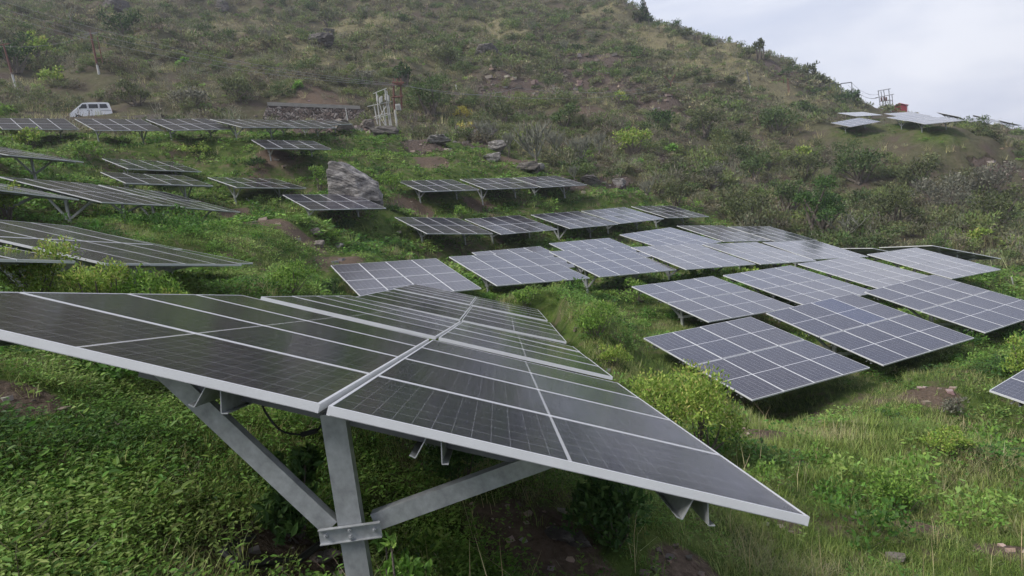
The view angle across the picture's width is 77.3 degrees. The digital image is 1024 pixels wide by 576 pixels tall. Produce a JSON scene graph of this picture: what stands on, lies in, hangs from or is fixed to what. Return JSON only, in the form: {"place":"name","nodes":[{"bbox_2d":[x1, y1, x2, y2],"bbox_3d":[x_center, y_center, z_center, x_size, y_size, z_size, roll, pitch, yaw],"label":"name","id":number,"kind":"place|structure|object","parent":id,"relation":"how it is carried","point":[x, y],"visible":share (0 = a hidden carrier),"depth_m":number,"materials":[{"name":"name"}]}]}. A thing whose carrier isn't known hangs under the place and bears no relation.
{"place":"outdoors","nodes":[
{"label":"outdoors","id":0,"kind":"place"},
{"bbox_2d":[120,114,163,119],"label":"road","id":1,"kind":"structure","parent":0,"point":[139,116],"depth_m":64.47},
{"bbox_2d":[69,102,112,116],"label":"van","id":2,"kind":"object","parent":1,"relation":"on","point":[103,107],"visible":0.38,"depth_m":64.77,"materials":[{"name":"white paint"}]},
{"bbox_2d":[0,0,1023,575],"bbox_3d":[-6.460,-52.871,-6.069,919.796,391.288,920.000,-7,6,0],"label":"ground","id":3,"kind":"structure","parent":0,"point":[972,152],"depth_m":38.56,"materials":[{"name":"green plant"}]},
{"bbox_2d":[0,179,21,219],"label":"shrub","id":4,"kind":"object","parent":3,"relation":"on","point":[5,199],"visible":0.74,"depth_m":20.15,"materials":[{"name":"green plant"}]},
{"bbox_2d":[0,31,38,73],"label":"broadleaf tree","id":5,"kind":"object","parent":3,"relation":"on","point":[15,58],"visible":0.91,"depth_m":80.29,"materials":[{"name":"green plant"}]},
{"bbox_2d":[8,126,42,148],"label":"shrub","id":6,"kind":"object","parent":3,"relation":"on","point":[32,134],"visible":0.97,"depth_m":42.66,"materials":[{"name":"green plant"}]},
{"bbox_2d":[17,29,55,68],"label":"broadleaf tree","id":7,"kind":"object","parent":3,"relation":"on","point":[41,41],"visible":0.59,"depth_m":83.83,"materials":[{"name":"green plant"}]},
{"bbox_2d":[0,246,75,264],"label":"solar table","id":8,"kind":"object","parent":3,"relation":"on","point":[15,257],"visible":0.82,"depth_m":8.91,"materials":[{"name":"black glass"}]},
{"bbox_2d":[0,118,78,139],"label":"solar table","id":9,"kind":"object","parent":3,"relation":"on","point":[41,124],"visible":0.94,"depth_m":44.66,"materials":[{"name":"black glass"}]},
{"bbox_2d":[0,183,78,212],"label":"solar table","id":10,"kind":"object","parent":3,"relation":"on","point":[31,194],"visible":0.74,"depth_m":21.10,"materials":[{"name":"black glass"}]},
{"bbox_2d":[0,147,83,178],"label":"solar table","id":11,"kind":"object","parent":3,"relation":"on","point":[11,153],"visible":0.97,"depth_m":30.43,"materials":[{"name":"black glass"}]},
{"bbox_2d":[0,235,85,292],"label":"shrub","id":12,"kind":"object","parent":3,"relation":"on","point":[34,268],"visible":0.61,"depth_m":9.22,"materials":[{"name":"green plant"}]},
{"bbox_2d":[68,140,105,160],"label":"shrub","id":13,"kind":"object","parent":3,"relation":"on","point":[83,146],"visible":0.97,"depth_m":40.53,"materials":[{"name":"green plant"}]},
{"bbox_2d":[0,177,174,221],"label":"solar table","id":14,"kind":"object","parent":3,"relation":"on","point":[92,193],"visible":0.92,"depth_m":24.49,"materials":[{"name":"black glass"}]},
{"bbox_2d":[57,255,134,293],"bbox_3d":[-5.971,0.226,9.273,1.328,1.379,1.239,-5,7,21],"label":"shrub","id":15,"kind":"object","parent":3,"relation":"on","point":[106,280],"visible":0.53,"depth_m":9.16,"materials":[{"name":"green plant"}]},
{"bbox_2d":[75,119,163,142],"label":"solar table","id":16,"kind":"object","parent":3,"relation":"on","point":[101,125],"visible":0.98,"depth_m":45.11,"materials":[{"name":"black glass"}]},
{"bbox_2d":[96,8,143,34],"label":"slope tree","id":17,"kind":"object","parent":3,"relation":"on","point":[126,23],"visible":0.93,"depth_m":101.27,"materials":[{"name":"green plant"}]},
{"bbox_2d":[0,220,241,291],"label":"solar table","id":18,"kind":"object","parent":3,"relation":"on","point":[94,245],"visible":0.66,"depth_m":12.26,"materials":[{"name":"black glass"}]},
{"bbox_2d":[110,79,153,105],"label":"slope tree","id":19,"kind":"object","parent":3,"relation":"on","point":[141,92],"visible":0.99,"depth_m":67.24,"materials":[{"name":"green plant"}]},
{"bbox_2d":[107,263,188,293],"bbox_3d":[-5.282,0.312,9.336,1.142,1.370,0.979,-8,7,-9],"label":"shrub","id":20,"kind":"object","parent":3,"relation":"on","point":[154,283],"visible":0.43,"depth_m":9.20,"materials":[{"name":"green plant"}]},
{"bbox_2d":[102,158,200,174],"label":"solar table","id":21,"kind":"object","parent":3,"relation":"on","point":[144,165],"visible":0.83,"depth_m":40.40,"materials":[{"name":"black glass"}]},
{"bbox_2d":[100,172,212,197],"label":"solar table","id":22,"kind":"object","parent":3,"relation":"on","point":[128,179],"visible":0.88,"depth_m":34.78,"materials":[{"name":"black glass"}]},
{"bbox_2d":[80,236,252,283],"bbox_3d":[-9.649,-0.743,16.680,4.010,2.161,4.377,-7,7,1],"label":"solar table","id":23,"kind":"object","parent":3,"relation":"on","point":[170,269],"visible":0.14,"depth_m":18.28,"materials":[{"name":"grey glass"}]},
{"bbox_2d":[98,185,239,219],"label":"solar table","id":24,"kind":"object","parent":3,"relation":"on","point":[188,203],"visible":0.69,"depth_m":29.60,"materials":[{"name":"black glass"}]},
{"bbox_2d":[166,84,211,108],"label":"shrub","id":25,"kind":"object","parent":3,"relation":"on","point":[196,93],"visible":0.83,"depth_m":68.77,"materials":[{"name":"green plant"}]},
{"bbox_2d":[146,119,232,139],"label":"solar table","id":26,"kind":"object","parent":3,"relation":"on","point":[174,125],"visible":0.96,"depth_m":45.97,"materials":[{"name":"black glass"}]},
{"bbox_2d":[217,75,253,101],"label":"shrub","id":27,"kind":"object","parent":3,"relation":"on","point":[230,85],"visible":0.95,"depth_m":72.58,"materials":[{"name":"green plant"}]},
{"bbox_2d":[210,119,294,139],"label":"solar table","id":28,"kind":"object","parent":3,"relation":"on","point":[246,123],"visible":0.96,"depth_m":47.20,"materials":[{"name":"black glass"}]},
{"bbox_2d":[208,177,305,204],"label":"solar table","id":29,"kind":"object","parent":3,"relation":"on","point":[249,183],"visible":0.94,"depth_m":39.07,"materials":[{"name":"black glass"}]},
{"bbox_2d":[219,533,326,569],"bbox_3d":[-1.243,1.432,3.557,0.257,0.409,0.845,-4,7,21],"label":"black hose","id":30,"kind":"object","parent":3,"relation":"on","point":[307,553],"visible":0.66,"depth_m":3.33,"materials":[{"name":"rubber"}]},
{"bbox_2d":[251,442,325,546],"bbox_3d":[-1.302,1.291,3.814,0.459,0.708,0.453,-10,7,-22],"label":"shade shrub","id":31,"kind":"object","parent":3,"relation":"on","point":[276,507],"visible":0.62,"depth_m":3.74,"materials":[{"name":"green plant"}]},
{"bbox_2d":[259,258,317,294],"bbox_3d":[-5.865,-0.254,16.750,1.400,1.062,1.458,-7,7,1],"label":"shrub","id":32,"kind":"object","parent":3,"relation":"on","point":[286,267],"visible":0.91,"depth_m":16.62,"materials":[{"name":"green plant"}]},
{"bbox_2d":[252,140,330,160],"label":"solar table","id":33,"kind":"object","parent":3,"relation":"on","point":[268,145],"visible":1,"depth_m":43.96,"materials":[{"name":"black glass"}]},
{"bbox_2d":[267,120,336,136],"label":"solar table","id":34,"kind":"object","parent":3,"relation":"on","point":[306,124],"visible":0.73,"depth_m":51.59,"materials":[{"name":"black glass"}]},
{"bbox_2d":[263,102,364,130],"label":"retaining wall","id":35,"kind":"structure","parent":3,"relation":"on","point":[290,111],"depth_m":69.31,"materials":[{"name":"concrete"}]},
{"bbox_2d":[283,194,385,217],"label":"solar table","id":36,"kind":"object","parent":3,"relation":"on","point":[313,203],"visible":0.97,"depth_m":35.57,"materials":[{"name":"black glass"}]},
{"bbox_2d":[326,161,382,201],"bbox_3d":[-9.691,-6.407,39.221,3.307,2.880,2.454,-7,6,0],"label":"boulder","id":37,"kind":"object","parent":3,"relation":"on","point":[345,178],"visible":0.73,"depth_m":38.26,"materials":[{"name":"grey stone"}]},
{"bbox_2d":[368,531,432,575],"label":"sprig","id":38,"kind":"object","parent":3,"relation":"on","point":[405,564],"visible":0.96,"depth_m":2.93,"materials":[{"name":"green plant"}]},
{"bbox_2d":[0,292,809,575],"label":"solar table","id":39,"kind":"object","parent":3,"relation":"on","point":[198,355],"visible":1,"depth_m":3.13,"materials":[{"name":"black glass"}]},
{"bbox_2d":[331,258,480,295],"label":"solar table","id":40,"kind":"object","parent":3,"relation":"on","point":[360,279],"visible":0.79,"depth_m":23.65,"materials":[{"name":"black glass"}]},
{"bbox_2d":[408,526,446,563],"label":"weed clump","id":41,"kind":"object","parent":3,"relation":"on","point":[433,538],"visible":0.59,"depth_m":4.15,"materials":[{"name":"green plant"}]},
{"bbox_2d":[405,71,451,120],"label":"broadleaf tree","id":42,"kind":"object","parent":3,"relation":"on","point":[423,93],"visible":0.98,"depth_m":73.23,"materials":[{"name":"green plant"}]},
{"bbox_2d":[261,296,612,379],"bbox_3d":[-0.864,0.890,9.638,3.962,2.555,4.447,-7,7,-1],"label":"solar table","id":43,"kind":"object","parent":3,"relation":"on","point":[472,336],"visible":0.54,"depth_m":8.54,"materials":[{"name":"black glass"}]},
{"bbox_2d":[400,180,478,202],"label":"solar table","id":44,"kind":"object","parent":3,"relation":"on","point":[424,186],"visible":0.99,"depth_m":44.62,"materials":[{"name":"black glass"}]},
{"bbox_2d":[427,43,458,68],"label":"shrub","id":45,"kind":"object","parent":3,"relation":"on","point":[447,54],"visible":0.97,"depth_m":101.81,"materials":[{"name":"green plant"}]},
{"bbox_2d":[395,217,492,244],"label":"solar table","id":46,"kind":"object","parent":3,"relation":"on","point":[426,226],"visible":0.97,"depth_m":37.42,"materials":[{"name":"black glass"}]},
{"bbox_2d":[414,443,486,484],"bbox_3d":[-0.516,1.528,5.635,0.726,0.647,0.633,-5,7,14],"label":"shade shrub","id":47,"kind":"object","parent":3,"relation":"on","point":[454,459],"visible":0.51,"depth_m":5.57,"materials":[{"name":"green plant"}]},
{"bbox_2d":[357,289,565,348],"bbox_3d":[-0.992,0.837,14.613,3.984,2.306,4.398,-7,7,-1],"label":"solar table","id":48,"kind":"object","parent":3,"relation":"on","point":[537,329],"visible":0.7,"depth_m":13.93,"materials":[{"name":"black glass"}]},
{"bbox_2d":[393,284,547,321],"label":"solar table","id":49,"kind":"object","parent":3,"relation":"on","point":[507,308],"visible":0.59,"depth_m":18.59,"materials":[{"name":"black glass"}]},
{"bbox_2d":[460,178,537,204],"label":"solar table","id":50,"kind":"object","parent":3,"relation":"on","point":[486,184],"visible":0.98,"depth_m":47.34,"materials":[{"name":"black glass"}]},
{"bbox_2d":[465,215,557,243],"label":"solar table","id":51,"kind":"object","parent":3,"relation":"on","point":[503,225],"visible":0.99,"depth_m":40.45,"materials":[{"name":"black glass"}]},
{"bbox_2d":[0,121,1023,575],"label":"ground cover","id":52,"kind":"object","parent":3,"relation":"on","point":[466,549],"visible":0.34,"depth_m":5.71,"materials":[{"name":"green plant"}]},
{"bbox_2d":[0,0,1023,267],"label":"scrub","id":53,"kind":"object","parent":3,"relation":"on","point":[942,222],"visible":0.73,"depth_m":87.44,"materials":[{"name":"green plant"}]},
{"bbox_2d":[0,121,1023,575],"bbox_3d":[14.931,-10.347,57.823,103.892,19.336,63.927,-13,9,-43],"label":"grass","id":54,"kind":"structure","parent":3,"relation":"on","point":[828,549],"depth_m":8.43,"materials":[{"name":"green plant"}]},
{"bbox_2d":[0,52,1023,575],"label":"rubble","id":55,"kind":"object","parent":3,"relation":"on","point":[570,558],"visible":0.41,"depth_m":15.41,"materials":[{"name":"grey stone"}]},
{"bbox_2d":[449,252,589,293],"bbox_3d":[0.280,-0.477,26.534,4.383,2.263,4.068,-11,7,-30],"label":"solar table","id":56,"kind":"object","parent":3,"relation":"on","point":[507,269],"visible":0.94,"depth_m":26.23,"materials":[{"name":"black glass"}]},
{"bbox_2d":[472,246,574,282],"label":"solar table","id":57,"kind":"object","parent":3,"relation":"on","point":[542,251],"visible":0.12,"depth_m":34.66,"materials":[{"name":"grey glass"}]},
{"bbox_2d":[512,120,551,175],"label":"candelabra tree","id":58,"kind":"object","parent":3,"relation":"on","point":[537,139],"visible":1,"depth_m":54.49,"materials":[{"name":"green plant"}]},
{"bbox_2d":[514,176,586,197],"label":"solar table","id":59,"kind":"object","parent":3,"relation":"on","point":[540,182],"visible":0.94,"depth_m":50.64,"materials":[{"name":"black glass"}]},
{"bbox_2d":[544,525,574,541],"bbox_3d":[0.384,1.960,5.104,0.263,0.088,0.178,-4,7,23],"label":"stone","id":60,"kind":"object","parent":3,"relation":"on","point":[560,534],"visible":0.88,"depth_m":5.06,"materials":[{"name":"grey stone"}]},
{"bbox_2d":[549,102,581,126],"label":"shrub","id":61,"kind":"object","parent":3,"relation":"on","point":[569,109],"visible":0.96,"depth_m":78.73,"materials":[{"name":"green plant"}]},
{"bbox_2d":[532,211,617,239],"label":"solar table","id":62,"kind":"object","parent":3,"relation":"on","point":[572,220],"visible":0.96,"depth_m":43.79,"materials":[{"name":"black glass"}]},
{"bbox_2d":[571,297,618,338],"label":"shrub","id":63,"kind":"object","parent":3,"relation":"on","point":[590,320],"visible":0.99,"depth_m":15.85,"materials":[{"name":"green plant"}]},
{"bbox_2d":[549,238,650,273],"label":"solar table","id":64,"kind":"object","parent":3,"relation":"on","point":[590,244],"visible":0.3,"depth_m":37.17,"materials":[{"name":"grey glass"}]},
{"bbox_2d":[561,475,657,551],"bbox_3d":[0.823,1.848,5.254,0.938,0.773,0.734,-13,9,-42],"label":"shade shrub","id":65,"kind":"object","parent":3,"relation":"on","point":[596,506],"visible":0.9,"depth_m":5.10,"materials":[{"name":"green plant"}]},
{"bbox_2d":[549,247,675,292],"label":"solar table","id":66,"kind":"object","parent":3,"relation":"on","point":[608,261],"visible":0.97,"depth_m":29.85,"materials":[{"name":"grey glass"}]},
{"bbox_2d":[597,343,632,366],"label":"shrub","id":67,"kind":"object","parent":3,"relation":"on","point":[612,351],"visible":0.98,"depth_m":14.81,"materials":[{"name":"green plant"}]},
{"bbox_2d":[581,207,663,233],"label":"solar table","id":68,"kind":"object","parent":3,"relation":"on","point":[621,215],"visible":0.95,"depth_m":46.58,"materials":[{"name":"grey glass"}]},
{"bbox_2d":[612,126,652,155],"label":"broadleaf tree","id":69,"kind":"object","parent":3,"relation":"on","point":[633,140],"visible":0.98,"depth_m":69.92,"materials":[{"name":"green plant"}]},
{"bbox_2d":[631,206,708,226],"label":"solar table","id":70,"kind":"object","parent":3,"relation":"on","point":[670,212],"visible":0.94,"depth_m":50.10,"materials":[{"name":"grey glass"}]},
{"bbox_2d":[620,227,720,259],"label":"solar table","id":71,"kind":"object","parent":3,"relation":"on","point":[665,236],"visible":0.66,"depth_m":38.74,"materials":[{"name":"grey glass"}]},
{"bbox_2d":[662,182,689,206],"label":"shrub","id":72,"kind":"object","parent":3,"relation":"on","point":[669,190],"visible":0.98,"depth_m":54.43,"materials":[{"name":"green plant"}]},
{"bbox_2d":[624,359,757,450],"bbox_3d":[2.533,1.793,8.989,1.710,1.625,1.574,-4,7,21],"label":"bush","id":73,"kind":"object","parent":3,"relation":"on","point":[697,401],"visible":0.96,"depth_m":8.73,"materials":[{"name":"green plant"}]},
{"bbox_2d":[631,244,755,279],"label":"solar table","id":74,"kind":"object","parent":3,"relation":"on","point":[689,256],"visible":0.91,"depth_m":31.39,"materials":[{"name":"grey glass"}]},
{"bbox_2d":[686,105,724,137],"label":"broadleaf tree","id":75,"kind":"object","parent":3,"relation":"on","point":[703,118],"visible":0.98,"depth_m":86.80,"materials":[{"name":"green plant"}]},
{"bbox_2d":[694,160,726,191],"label":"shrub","id":76,"kind":"object","parent":3,"relation":"on","point":[716,170],"visible":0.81,"depth_m":62.65,"materials":[{"name":"green plant"}]},
{"bbox_2d":[632,276,793,325],"bbox_3d":[7.668,0.854,24.554,4.354,2.362,4.083,-10,7,-27],"label":"solar table","id":77,"kind":"object","parent":3,"relation":"on","point":[709,299],"visible":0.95,"depth_m":24.20,"materials":[{"name":"grey glass"}]},
{"bbox_2d":[678,225,769,247],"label":"solar table","id":78,"kind":"object","parent":3,"relation":"on","point":[722,233],"visible":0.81,"depth_m":42.25,"materials":[{"name":"grey glass"}]},
{"bbox_2d":[717,189,774,223],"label":"slope tree","id":79,"kind":"object","parent":3,"relation":"on","point":[756,201],"visible":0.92,"depth_m":52.42,"materials":[{"name":"green plant"}]},
{"bbox_2d":[734,151,772,183],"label":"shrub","id":80,"kind":"object","parent":3,"relation":"on","point":[747,163],"visible":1,"depth_m":71.61,"materials":[{"name":"green plant"}]},
{"bbox_2d":[644,317,869,400],"bbox_3d":[6.814,2.345,18.108,4.332,2.248,4.088,-10,7,-25],"label":"solar table","id":81,"kind":"object","parent":3,"relation":"on","point":[755,359],"visible":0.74,"depth_m":17.76,"materials":[{"name":"blue glass"}]},
{"bbox_2d":[702,242,815,269],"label":"solar table","id":82,"kind":"object","parent":3,"relation":"on","point":[756,253],"visible":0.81,"depth_m":35.13,"materials":[{"name":"grey glass"}]},
{"bbox_2d":[728,226,816,243],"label":"solar table","id":83,"kind":"object","parent":3,"relation":"on","point":[771,234],"visible":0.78,"depth_m":45.02,"materials":[{"name":"grey glass"}]},
{"bbox_2d":[758,106,803,136],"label":"slope tree","id":84,"kind":"object","parent":3,"relation":"on","point":[770,114],"visible":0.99,"depth_m":90.54,"materials":[{"name":"green plant"}]},
{"bbox_2d":[766,177,810,216],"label":"slope tree","id":85,"kind":"object","parent":3,"relation":"on","point":[785,190],"visible":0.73,"depth_m":59.87,"materials":[{"name":"green plant"}]},
{"bbox_2d":[723,265,869,318],"bbox_3d":[12.033,0.218,26.887,4.345,2.075,4.080,-10,7,-27],"label":"solar table","id":86,"kind":"object","parent":3,"relation":"on","point":[798,286],"visible":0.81,"depth_m":26.70,"materials":[{"name":"grey glass"}]},
{"bbox_2d":[782,151,826,182],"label":"slope tree","id":87,"kind":"object","parent":3,"relation":"on","point":[794,163],"visible":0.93,"depth_m":73.74,"materials":[{"name":"green plant"}]},
{"bbox_2d":[763,240,867,266],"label":"solar table","id":88,"kind":"object","parent":3,"relation":"on","point":[814,249],"visible":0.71,"depth_m":39.35,"materials":[{"name":"grey glass"}]},
{"bbox_2d":[792,174,848,237],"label":"broadleaf tree","id":89,"kind":"object","parent":3,"relation":"on","point":[825,205],"visible":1,"depth_m":52.73,"materials":[{"name":"green plant"}]},
{"bbox_2d":[830,145,888,184],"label":"slope tree","id":90,"kind":"object","parent":3,"relation":"on","point":[863,162],"visible":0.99,"depth_m":72.23,"materials":[{"name":"green plant"}]},
{"bbox_2d":[798,256,927,288],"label":"solar table","id":91,"kind":"object","parent":3,"relation":"on","point":[871,273],"visible":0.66,"depth_m":29.35,"materials":[{"name":"grey glass"}]},
{"bbox_2d":[766,294,973,365],"bbox_3d":[11.394,1.569,20.570,4.314,1.980,4.057,-10,7,-25],"label":"solar table","id":92,"kind":"object","parent":3,"relation":"on","point":[876,332],"visible":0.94,"depth_m":20.22,"materials":[{"name":"blue glass"}]},
{"bbox_2d":[860,180,924,225],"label":"slope tree","id":93,"kind":"object","parent":3,"relation":"on","point":[896,200],"visible":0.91,"depth_m":54.65,"materials":[{"name":"green plant"}]},
{"bbox_2d":[862,464,932,514],"bbox_3d":[4.954,2.675,8.213,0.817,0.705,0.711,-5,7,19],"label":"shrub","id":94,"kind":"object","parent":3,"relation":"on","point":[909,489],"visible":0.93,"depth_m":8.15,"materials":[{"name":"green plant"}]},
{"bbox_2d":[894,156,942,192],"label":"slope tree","id":95,"kind":"object","parent":3,"relation":"on","point":[915,176],"visible":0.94,"depth_m":68.47,"materials":[{"name":"green plant"}]},
{"bbox_2d":[867,247,1000,278],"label":"solar table","id":96,"kind":"object","parent":3,"relation":"on","point":[935,263],"visible":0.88,"depth_m":31.98,"materials":[{"name":"grey glass"}]},
{"bbox_2d":[879,245,1000,260],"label":"solar table","id":97,"kind":"object","parent":3,"relation":"on","point":[964,255],"visible":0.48,"depth_m":35.98,"materials":[{"name":"grey glass"}]},
{"bbox_2d":[908,172,975,210],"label":"slope tree","id":98,"kind":"object","parent":3,"relation":"on","point":[928,194],"visible":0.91,"depth_m":59.96,"materials":[{"name":"green plant"}]},
{"bbox_2d":[864,275,1023,332],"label":"solar table","id":99,"kind":"object","parent":3,"relation":"on","point":[970,307],"visible":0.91,"depth_m":22.93,"materials":[{"name":"grey glass"}]},
{"bbox_2d":[918,423,977,453],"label":"shrub","id":100,"kind":"object","parent":3,"relation":"on","point":[951,444],"visible":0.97,"depth_m":10.05,"materials":[{"name":"green plant"}]},
{"bbox_2d":[939,396,970,415],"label":"shrub","id":101,"kind":"object","parent":3,"relation":"on","point":[950,402],"visible":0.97,"depth_m":14.57,"materials":[{"name":"plant"}]},
{"bbox_2d":[966,160,1021,196],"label":"slope tree","id":102,"kind":"object","parent":3,"relation":"on","point":[989,177],"visible":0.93,"depth_m":69.31,"materials":[{"name":"green plant"}]},
{"bbox_2d":[965,183,1023,231],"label":"slope tree","id":103,"kind":"object","parent":3,"relation":"on","point":[993,205],"visible":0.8,"depth_m":53.97,"materials":[{"name":"green plant"}]},
{"bbox_2d":[989,370,1023,406],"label":"solar table","id":104,"kind":"object","parent":3,"relation":"on","point":[1012,388],"visible":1,"depth_m":12.88,"materials":[{"name":"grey glass"}]},
{"bbox_2d":[1001,333,1023,374],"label":"shrub","id":105,"kind":"object","parent":3,"relation":"on","point":[1017,357],"visible":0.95,"depth_m":16.46,"materials":[{"name":"green plant"}]},
{"bbox_2d":[628,0,1023,128],"label":"sky","id":106,"kind":"structure","parent":0,"point":[960,58],"materials":[{"name":"white"}]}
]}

